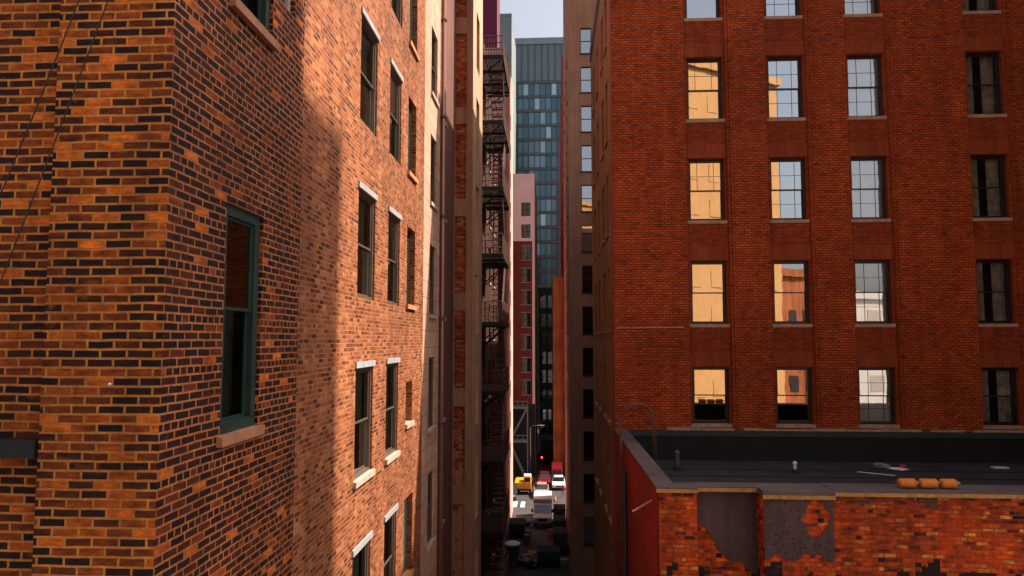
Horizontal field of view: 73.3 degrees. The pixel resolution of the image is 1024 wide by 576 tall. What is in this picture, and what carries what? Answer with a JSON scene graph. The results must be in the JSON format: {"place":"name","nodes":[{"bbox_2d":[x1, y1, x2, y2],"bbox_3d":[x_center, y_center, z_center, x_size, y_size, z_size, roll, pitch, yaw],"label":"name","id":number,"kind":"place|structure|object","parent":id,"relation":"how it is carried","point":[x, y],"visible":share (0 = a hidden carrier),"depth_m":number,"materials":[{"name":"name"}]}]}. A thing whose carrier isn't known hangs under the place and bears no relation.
{"place":"outdoors","nodes":[
{"label":"outdoors","id":0,"kind":"place"},
{"bbox_2d":[500,13,515,173],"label":"office slab","id":1,"kind":"structure","parent":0,"point":[506,27],"depth_m":149.30,"materials":[{"name":"white concrete"}]},
{"bbox_2d":[524,534,529,544],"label":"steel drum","id":2,"kind":"object","parent":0,"point":[526,539],"visible":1,"depth_m":67.32,"materials":[{"name":"metal"}]},
{"bbox_2d":[500,0,562,37],"label":"sky","id":3,"kind":"structure","parent":0,"point":[531,18],"materials":[{"name":"white"}]},
{"bbox_2d":[497,424,570,575],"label":"alley","id":4,"kind":"structure","parent":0,"point":[539,536],"depth_m":68.14,"materials":[{"name":"grey asphalt"}]},
{"bbox_2d":[505,540,519,567],"bbox_3d":[0.043,23.610,61.079,1.400,2.080,1.420,0,-4,3],"label":"waste bin","id":5,"kind":"object","parent":4,"relation":"on","point":[512,547],"visible":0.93,"depth_m":60.62,"materials":[{"name":"grey paint"}]},
{"bbox_2d":[508,518,524,537],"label":"dumpster","id":6,"kind":"object","parent":4,"relation":"on","point":[516,526],"visible":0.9,"depth_m":69.52,"materials":[{"name":"black metal"}]},
{"bbox_2d":[513,401,527,475],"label":"fire escape","id":7,"kind":"object","parent":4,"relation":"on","point":[520,441],"visible":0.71,"depth_m":98.17,"materials":[{"name":"grey metal"}]},
{"bbox_2d":[518,557,532,565],"bbox_3d":[1.194,24.320,61.184,1.424,0.721,0.905,0,-4,3],"label":"rubbish bag","id":8,"kind":"object","parent":4,"relation":"on","point":[522,561],"visible":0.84,"depth_m":60.91,"materials":[{"name":"black plastic"}]},
{"bbox_2d":[525,561,538,568],"bbox_3d":[1.751,24.300,60.472,1.275,0.654,0.819,1,-4,-10],"label":"rubbish bag","id":9,"kind":"object","parent":4,"relation":"on","point":[532,564],"visible":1,"depth_m":60.30,"materials":[{"name":"black plastic"}]},
{"bbox_2d":[531,491,553,525],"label":"delivery van","id":10,"kind":"object","parent":4,"relation":"on","point":[542,510],"visible":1,"depth_m":74.62,"materials":[{"name":"paint"}]},
{"bbox_2d":[537,545,560,566],"bbox_3d":[3.257,23.899,61.209,2.100,1.556,1.660,0,-4,3],"label":"dumpster","id":11,"kind":"object","parent":4,"relation":"on","point":[547,555],"visible":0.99,"depth_m":60.55,"materials":[{"name":"metal"}]},
{"bbox_2d":[552,462,561,473],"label":"market canopy","id":12,"kind":"object","parent":4,"relation":"on","point":[556,465],"visible":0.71,"depth_m":97.07,"materials":[{"name":"red fabric"}]},
{"bbox_2d":[553,515,565,526],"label":"dumpster","id":13,"kind":"object","parent":4,"relation":"on","point":[559,520],"visible":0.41,"depth_m":70.42,"materials":[{"name":"black metal"}]},
{"bbox_2d":[553,504,565,514],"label":"dumpster","id":14,"kind":"object","parent":4,"relation":"on","point":[559,509],"visible":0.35,"depth_m":74.85,"materials":[{"name":"black metal"}]},
{"bbox_2d":[553,527,567,546],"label":"dumpster","id":15,"kind":"object","parent":4,"relation":"on","point":[560,534],"visible":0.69,"depth_m":65.88,"materials":[{"name":"black metal"}]},
{"bbox_2d":[515,37,562,423],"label":"glass tower","id":16,"kind":"structure","parent":0,"point":[538,76],"depth_m":169.38,"materials":[{"name":"blue glass"}]},
{"bbox_2d":[513,483,565,509],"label":"cross street","id":17,"kind":"structure","parent":0,"point":[526,497],"depth_m":87.04,"materials":[{"name":"grey asphalt"}]},
{"bbox_2d":[515,474,531,492],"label":"loader truck","id":18,"kind":"object","parent":17,"relation":"on","point":[523,483],"visible":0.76,"depth_m":89.44,"materials":[{"name":"yellow paint"}]},
{"bbox_2d":[535,482,548,490],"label":"parked car","id":19,"kind":"object","parent":17,"relation":"on","point":[542,486],"visible":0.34,"depth_m":88.32,"materials":[{"name":"paint"}]},
{"bbox_2d":[538,471,550,484],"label":"parked car","id":20,"kind":"object","parent":17,"relation":"on","point":[544,476],"visible":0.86,"depth_m":95.37,"materials":[{"name":"red paint"}]},
{"bbox_2d":[552,474,565,488],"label":"parked car","id":21,"kind":"object","parent":17,"relation":"on","point":[558,481],"visible":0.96,"depth_m":92.73,"materials":[{"name":"white paint"}]},
{"label":"ground","id":22,"kind":"structure","parent":0,"visible":0},
{"bbox_2d":[0,0,425,575],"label":"brick building","id":23,"kind":"structure","parent":22,"relation":"on","point":[213,274],"depth_m":6.85,"materials":[{"name":"brick"}]},
{"bbox_2d":[0,0,79,196],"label":"cable","id":24,"kind":"object","parent":23,"relation":"attached to","point":[40,97],"visible":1,"depth_m":6.12,"materials":[{"name":"black rubber"}]},
{"bbox_2d":[0,0,108,283],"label":"cable","id":25,"kind":"object","parent":23,"relation":"attached to","point":[54,141],"visible":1,"depth_m":6.09,"materials":[{"name":"black rubber"}]},
{"bbox_2d":[216,203,264,447],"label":"window","id":26,"kind":"structure","parent":23,"relation":"in","point":[242,227],"depth_m":7.75,"materials":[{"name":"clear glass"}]},
{"bbox_2d":[230,0,278,50],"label":"window","id":27,"kind":"structure","parent":23,"relation":"in","point":[260,24],"depth_m":8.10,"materials":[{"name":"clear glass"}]},
{"bbox_2d":[248,0,289,10],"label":"window","id":28,"kind":"structure","parent":23,"relation":"in","point":[251,4],"depth_m":8.42,"materials":[{"name":"black glass"}]},
{"bbox_2d":[352,530,372,575],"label":"window","id":29,"kind":"structure","parent":23,"relation":"in","point":[363,545],"depth_m":12.66,"materials":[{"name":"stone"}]},
{"bbox_2d":[353,360,375,488],"bbox_3d":[-2.743,2.391,12.392,0.275,2.140,1.290,0,-4,3],"label":"window","id":30,"kind":"structure","parent":23,"relation":"in","point":[362,471],"depth_m":12.73,"materials":[{"name":"glass"}]},
{"bbox_2d":[357,181,377,299],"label":"window","id":31,"kind":"structure","parent":23,"relation":"in","point":[365,254],"depth_m":13.00,"materials":[{"name":"glass"}]},
{"bbox_2d":[360,6,379,134],"bbox_3d":[-2.756,-3.982,12.875,0.250,2.038,1.270,0,-4,3],"label":"window","id":32,"kind":"structure","parent":23,"relation":"in","point":[367,89],"depth_m":13.25,"materials":[{"name":"glass"}]},
{"bbox_2d":[384,503,398,575],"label":"window","id":33,"kind":"structure","parent":23,"relation":"in","point":[390,515],"depth_m":14.82,"materials":[{"name":"metal"}]},
{"bbox_2d":[384,357,400,464],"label":"window","id":34,"kind":"structure","parent":23,"relation":"in","point":[391,454],"depth_m":15.01,"materials":[{"name":"glass"}]},
{"bbox_2d":[387,205,401,305],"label":"window","id":35,"kind":"structure","parent":23,"relation":"in","point":[392,221],"depth_m":15.22,"materials":[{"name":"glass"}]},
{"bbox_2d":[391,0,400,25],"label":"window","id":36,"kind":"structure","parent":23,"relation":"in","point":[398,2],"depth_m":15.75,"materials":[{"name":"glass"}]},
{"bbox_2d":[389,57,403,162],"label":"window","id":37,"kind":"structure","parent":23,"relation":"in","point":[394,82],"depth_m":15.41,"materials":[{"name":"glass"}]},
{"bbox_2d":[403,498,414,575],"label":"window","id":38,"kind":"structure","parent":23,"relation":"in","point":[406,572],"depth_m":16.48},
{"bbox_2d":[405,420,414,428],"bbox_3d":[-2.515,3.235,16.293,0.260,0.104,0.870,0,-4,3],"label":"window sill","id":39,"kind":"structure","parent":23,"relation":"in","point":[408,424],"depth_m":16.27,"materials":[{"name":"stone"}]},
{"bbox_2d":[406,230,416,310],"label":"window","id":40,"kind":"structure","parent":23,"relation":"in","point":[408,306],"depth_m":16.98,"materials":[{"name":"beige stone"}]},
{"bbox_2d":[407,104,418,184],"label":"window","id":41,"kind":"structure","parent":23,"relation":"in","point":[409,173],"depth_m":17.17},
{"bbox_2d":[409,0,419,61],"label":"window","id":42,"kind":"structure","parent":23,"relation":"in","point":[411,44],"depth_m":17.37,"materials":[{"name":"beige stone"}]},
{"bbox_2d":[420,0,454,575],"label":"stone building","id":43,"kind":"structure","parent":22,"relation":"on","point":[436,464],"depth_m":20.52,"materials":[{"name":"stone"}]},
{"bbox_2d":[427,470,435,552],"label":"window","id":44,"kind":"structure","parent":43,"relation":"in","point":[431,540],"depth_m":19.67,"materials":[{"name":"glass"}]},
{"bbox_2d":[428,357,436,433],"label":"window","id":45,"kind":"structure","parent":43,"relation":"in","point":[431,427],"depth_m":19.91,"materials":[{"name":"glass"}]},
{"bbox_2d":[429,246,437,318],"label":"window","id":46,"kind":"structure","parent":43,"relation":"in","point":[431,286],"depth_m":20.16,"materials":[{"name":"glass"}]},
{"bbox_2d":[430,138,438,211],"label":"window","id":47,"kind":"structure","parent":43,"relation":"in","point":[432,176],"depth_m":20.40,"materials":[{"name":"glass"}]},
{"bbox_2d":[431,32,439,107],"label":"window","id":48,"kind":"structure","parent":43,"relation":"in","point":[433,66],"depth_m":20.61,"materials":[{"name":"glass"}]},
{"bbox_2d":[451,0,482,575],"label":"banded building","id":49,"kind":"structure","parent":22,"relation":"on","point":[466,409],"depth_m":24.53,"materials":[{"name":"concrete"}]},
{"bbox_2d":[481,40,498,575],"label":"brick building","id":50,"kind":"structure","parent":22,"relation":"on","point":[486,413],"depth_m":39.78,"materials":[{"name":"brown brick"}]},
{"bbox_2d":[481,35,509,575],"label":"fire escape","id":51,"kind":"object","parent":50,"relation":"attached to","point":[498,260],"visible":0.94,"depth_m":35.38,"materials":[{"name":"metal"}]},
{"bbox_2d":[483,0,499,47],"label":"maroon tower","id":52,"kind":"structure","parent":22,"relation":"on","point":[491,17],"depth_m":93.35,"materials":[{"name":"paint"}]},
{"bbox_2d":[485,48,512,541],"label":"pink building","id":53,"kind":"structure","parent":22,"relation":"on","point":[508,345],"depth_m":76.02,"materials":[{"name":"brown concrete"}]},
{"bbox_2d":[497,154,503,566],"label":"brick building","id":54,"kind":"structure","parent":22,"relation":"on","point":[500,361],"depth_m":65.53,"materials":[{"name":"brown brick"}]},
{"bbox_2d":[513,174,537,475],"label":"red building","id":55,"kind":"structure","parent":22,"relation":"on","point":[525,362],"depth_m":103.25,"materials":[{"name":"brown brick"}]},
{"bbox_2d":[521,203,529,215],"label":"window","id":56,"kind":"structure","parent":55,"relation":"in","point":[525,207],"depth_m":104.39,"materials":[{"name":"grey glass"}]},
{"bbox_2d":[521,224,530,237],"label":"window","id":57,"kind":"structure","parent":55,"relation":"in","point":[525,228],"depth_m":104.14,"materials":[{"name":"grey glass"}]},
{"bbox_2d":[521,245,530,260],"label":"window","id":58,"kind":"structure","parent":55,"relation":"in","point":[525,250],"depth_m":103.88,"materials":[{"name":"grey glass"}]},
{"bbox_2d":[521,268,530,282],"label":"window","id":59,"kind":"structure","parent":55,"relation":"in","point":[525,272],"depth_m":103.63,"materials":[{"name":"glass"}]},
{"bbox_2d":[521,290,530,304],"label":"window","id":60,"kind":"structure","parent":55,"relation":"in","point":[525,294],"depth_m":103.38,"materials":[{"name":"glass"}]},
{"bbox_2d":[521,312,530,327],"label":"window","id":61,"kind":"structure","parent":55,"relation":"in","point":[525,316],"depth_m":103.13,"materials":[{"name":"glass"}]},
{"bbox_2d":[521,335,530,349],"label":"window","id":62,"kind":"structure","parent":55,"relation":"in","point":[525,339],"depth_m":102.87,"materials":[{"name":"glass"}]},
{"bbox_2d":[521,357,530,372],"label":"window","id":63,"kind":"structure","parent":55,"relation":"in","point":[525,361],"depth_m":102.62,"materials":[{"name":"grey glass"}]},
{"bbox_2d":[521,380,530,394],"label":"window","id":64,"kind":"structure","parent":55,"relation":"in","point":[525,384],"depth_m":102.37,"materials":[{"name":"brown glass"}]},
{"bbox_2d":[538,287,552,450],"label":"dark building","id":65,"kind":"structure","parent":22,"relation":"on","point":[545,356],"depth_m":125.31,"materials":[{"name":"black glass"}]},
{"bbox_2d":[540,295,545,307],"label":"window","id":66,"kind":"structure","parent":65,"relation":"in","point":[542,297],"depth_m":126.26,"materials":[{"name":"black glass"}]},
{"bbox_2d":[540,314,545,326],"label":"window","id":67,"kind":"structure","parent":65,"relation":"in","point":[542,316],"depth_m":125.98,"materials":[{"name":"black glass"}]},
{"bbox_2d":[540,332,545,344],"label":"window","id":68,"kind":"structure","parent":65,"relation":"in","point":[542,334],"depth_m":125.74,"materials":[{"name":"black glass"}]},
{"bbox_2d":[540,351,545,363],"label":"window","id":69,"kind":"structure","parent":65,"relation":"in","point":[542,353],"depth_m":125.46,"materials":[{"name":"black glass"}]},
{"bbox_2d":[540,370,545,382],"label":"window","id":70,"kind":"structure","parent":65,"relation":"in","point":[543,372],"depth_m":125.22,"materials":[{"name":"black glass"}]},
{"bbox_2d":[540,389,545,401],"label":"window","id":71,"kind":"structure","parent":65,"relation":"in","point":[542,391],"depth_m":124.96,"materials":[{"name":"black glass"}]},
{"bbox_2d":[540,408,545,420],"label":"window","id":72,"kind":"structure","parent":65,"relation":"in","point":[542,410],"depth_m":124.70,"materials":[{"name":"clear glass"}]},
{"bbox_2d":[552,277,564,476],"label":"orange building","id":73,"kind":"structure","parent":22,"relation":"on","point":[558,364],"depth_m":100.64,"materials":[{"name":"brick"}]},
{"bbox_2d":[559,56,565,478],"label":"red building","id":74,"kind":"structure","parent":22,"relation":"on","point":[561,206],"depth_m":110.51,"materials":[{"name":"brown brick"}]},
{"bbox_2d":[563,0,595,575],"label":"stucco building","id":75,"kind":"structure","parent":22,"relation":"on","point":[578,18],"depth_m":60.32,"materials":[{"name":"brown paint"}]},
{"bbox_2d":[580,28,590,53],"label":"window","id":76,"kind":"structure","parent":75,"relation":"in","point":[585,34],"depth_m":61.76,"materials":[{"name":"blue glass"}]},
{"bbox_2d":[580,67,590,92],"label":"window","id":77,"kind":"structure","parent":75,"relation":"in","point":[585,71],"depth_m":61.50,"materials":[{"name":"blue glass"}]},
{"bbox_2d":[580,106,590,132],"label":"window","id":78,"kind":"structure","parent":75,"relation":"in","point":[585,110],"depth_m":61.22,"materials":[{"name":"blue glass"}]},
{"bbox_2d":[581,146,591,171],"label":"window","id":79,"kind":"structure","parent":75,"relation":"in","point":[585,150],"depth_m":60.95,"materials":[{"name":"blue glass"}]},
{"bbox_2d":[581,185,591,211],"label":"window","id":80,"kind":"structure","parent":75,"relation":"in","point":[586,189],"depth_m":60.68,"materials":[{"name":"blue glass"}]},
{"bbox_2d":[581,225,591,252],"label":"window","id":81,"kind":"structure","parent":75,"relation":"in","point":[586,229],"depth_m":60.42,"materials":[{"name":"brown glass"}]},
{"bbox_2d":[582,266,592,293],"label":"window","id":82,"kind":"structure","parent":75,"relation":"in","point":[587,283],"depth_m":60.14,"materials":[{"name":"black glass"}]},
{"bbox_2d":[582,307,592,334],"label":"window","id":83,"kind":"structure","parent":75,"relation":"in","point":[587,312],"depth_m":59.87,"materials":[{"name":"black glass"}]},
{"bbox_2d":[582,348,592,375],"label":"window","id":84,"kind":"structure","parent":75,"relation":"in","point":[587,352],"depth_m":59.61,"materials":[{"name":"black glass"}]},
{"bbox_2d":[583,389,593,417],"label":"window","id":85,"kind":"structure","parent":75,"relation":"in","point":[588,396],"depth_m":59.34,"materials":[{"name":"black glass"}]},
{"bbox_2d":[583,431,593,459],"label":"window","id":86,"kind":"structure","parent":75,"relation":"in","point":[588,436],"depth_m":59.08,"materials":[{"name":"black glass"}]},
{"bbox_2d":[583,474,593,502],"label":"window","id":87,"kind":"structure","parent":75,"relation":"in","point":[588,478],"depth_m":58.80,"materials":[{"name":"glass"}]},
{"bbox_2d":[584,516,594,545],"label":"window","id":88,"kind":"structure","parent":75,"relation":"in","point":[589,521],"depth_m":58.53,"materials":[{"name":"black glass"}]},
{"bbox_2d":[590,0,1023,575],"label":"office building","id":89,"kind":"structure","parent":22,"relation":"on","point":[807,214],"depth_m":21.86,"materials":[{"name":"red brick"}]},
{"bbox_2d":[684,0,722,21],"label":"window","id":90,"kind":"structure","parent":89,"relation":"in","point":[695,10],"depth_m":22.76,"materials":[{"name":"glass"}]},
{"bbox_2d":[686,59,724,122],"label":"window","id":91,"kind":"structure","parent":89,"relation":"in","point":[704,99],"depth_m":22.54,"materials":[{"name":"glass"}]},
{"bbox_2d":[688,160,727,223],"bbox_3d":[6.260,-3.099,22.202,1.260,2.108,0.280,0,-4,3],"label":"window","id":92,"kind":"structure","parent":89,"relation":"in","point":[706,185],"depth_m":22.29,"materials":[{"name":"glass"}]},
{"bbox_2d":[690,261,729,326],"bbox_3d":[6.260,0.201,21.952,1.260,2.108,0.280,0,-4,3],"label":"window","id":93,"kind":"structure","parent":89,"relation":"in","point":[708,279],"depth_m":22.03,"materials":[{"name":"glass"}]},
{"bbox_2d":[691,367,732,426],"bbox_3d":[6.260,3.432,21.708,1.260,1.868,0.280,0,-4,3],"label":"window","id":94,"kind":"structure","parent":89,"relation":"in","point":[710,384],"depth_m":21.79,"materials":[{"name":"glass"}]},
{"bbox_2d":[764,0,802,19],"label":"window","id":95,"kind":"structure","parent":89,"relation":"in","point":[775,9],"depth_m":22.61,"materials":[{"name":"clear glass"}]},
{"bbox_2d":[767,57,805,120],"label":"window","id":96,"kind":"structure","parent":89,"relation":"in","point":[783,74],"depth_m":22.40,"materials":[{"name":"clear glass"}]},
{"bbox_2d":[770,159,809,222],"bbox_3d":[8.826,-3.110,22.059,1.240,2.108,0.280,0,-4,3],"label":"window","id":97,"kind":"structure","parent":89,"relation":"in","point":[787,181],"depth_m":22.14,"materials":[{"name":"clear glass"}]},
{"bbox_2d":[773,261,812,326],"bbox_3d":[8.826,0.190,21.810,1.240,2.108,0.280,0,-4,3],"label":"window","id":98,"kind":"structure","parent":89,"relation":"in","point":[790,278],"depth_m":21.89,"materials":[{"name":"glass"}]},
{"bbox_2d":[775,367,816,427],"bbox_3d":[8.826,3.421,21.565,1.240,1.868,0.280,0,-4,3],"label":"window","id":99,"kind":"structure","parent":89,"relation":"in","point":[793,384],"depth_m":21.65,"materials":[{"name":"clear glass"}]},
{"bbox_2d":[843,0,882,17],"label":"window","id":100,"kind":"structure","parent":89,"relation":"in","point":[853,8],"depth_m":22.54,"materials":[{"name":"glass"}]},
{"bbox_2d":[847,56,886,119],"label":"window","id":101,"kind":"structure","parent":89,"relation":"in","point":[863,72],"depth_m":22.32,"materials":[{"name":"clear glass"}]},
{"bbox_2d":[850,157,891,221],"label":"window","id":102,"kind":"structure","parent":89,"relation":"in","point":[868,184],"depth_m":22.06,"materials":[{"name":"clear glass"}]},
{"bbox_2d":[854,260,895,326],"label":"window","id":103,"kind":"structure","parent":89,"relation":"in","point":[872,283],"depth_m":21.82,"materials":[{"name":"glass"}]},
{"bbox_2d":[858,367,899,428],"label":"window","id":104,"kind":"structure","parent":89,"relation":"in","point":[876,384],"depth_m":21.57,"materials":[{"name":"glass"}]},
{"bbox_2d":[962,0,1000,14],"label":"window","id":105,"kind":"structure","parent":89,"relation":"in","point":[969,6],"depth_m":22.42,"materials":[{"name":"glass"}]},
{"bbox_2d":[966,53,1006,117],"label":"window","id":106,"kind":"structure","parent":89,"relation":"in","point":[982,69],"depth_m":22.23,"materials":[{"name":"black glass"}]},
{"bbox_2d":[971,156,1012,220],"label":"window","id":107,"kind":"structure","parent":89,"relation":"in","point":[988,172],"depth_m":21.98,"materials":[{"name":"glass"}]},
{"bbox_2d":[976,260,1018,326],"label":"window","id":108,"kind":"structure","parent":89,"relation":"in","point":[993,276],"depth_m":21.72,"materials":[{"name":"black glass"}]},
{"bbox_2d":[982,368,1023,428],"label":"window","id":109,"kind":"structure","parent":89,"relation":"in","point":[999,385],"depth_m":21.47,"materials":[{"name":"black glass"}]},
{"bbox_2d":[615,427,1023,575],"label":"building","id":110,"kind":"structure","parent":22,"relation":"on","point":[733,502],"depth_m":13.18,"materials":[{"name":"brick"}]},
{"bbox_2d":[619,402,656,575],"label":"roof ladder","id":111,"kind":"object","parent":110,"relation":"attached to","point":[621,482],"visible":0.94,"depth_m":18.51,"materials":[{"name":"black metal"}]},
{"bbox_2d":[672,450,681,470],"bbox_3d":[4.746,4.943,19.750,0.279,0.560,0.286,0,-4,3],"label":"vent pipe","id":112,"kind":"object","parent":110,"relation":"on","point":[677,467],"visible":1,"depth_m":19.70,"materials":[{"name":"grey metal"}]},
{"bbox_2d":[791,461,799,473],"bbox_3d":[7.924,5.016,19.266,0.228,0.340,0.234,0,-4,3],"label":"vent pipe","id":113,"kind":"object","parent":110,"relation":"on","point":[794,470],"visible":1,"depth_m":19.22,"materials":[{"name":"grey metal"}]},
{"bbox_2d":[873,463,890,468],"bbox_3d":[10.746,5.162,20.005,0.461,0.168,0.337,-2,-5,28],"label":"rag","id":114,"kind":"object","parent":110,"relation":"on","point":[880,465],"visible":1,"depth_m":19.91,"materials":[{"name":"grey fabric"}]},
{"bbox_2d":[897,478,919,487],"bbox_3d":[7.449,3.664,12.921,0.367,0.180,0.190,0,-4,3],"label":"sand roll","id":115,"kind":"object","parent":110,"relation":"on","point":[907,483],"visible":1,"depth_m":12.86,"materials":[{"name":"orange fabric"}]},
{"bbox_2d":[918,478,940,487],"bbox_3d":[7.833,3.663,12.899,0.377,0.180,0.190,0,-4,3],"label":"sand roll","id":116,"kind":"object","parent":110,"relation":"on","point":[929,483],"visible":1,"depth_m":12.83,"materials":[{"name":"orange fabric"}]},
{"bbox_2d":[939,479,960,487],"bbox_3d":[8.197,3.661,12.879,0.347,0.180,0.190,0,-4,3],"label":"sand roll","id":117,"kind":"object","parent":110,"relation":"on","point":[949,483],"visible":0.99,"depth_m":12.81,"materials":[{"name":"orange fabric"}]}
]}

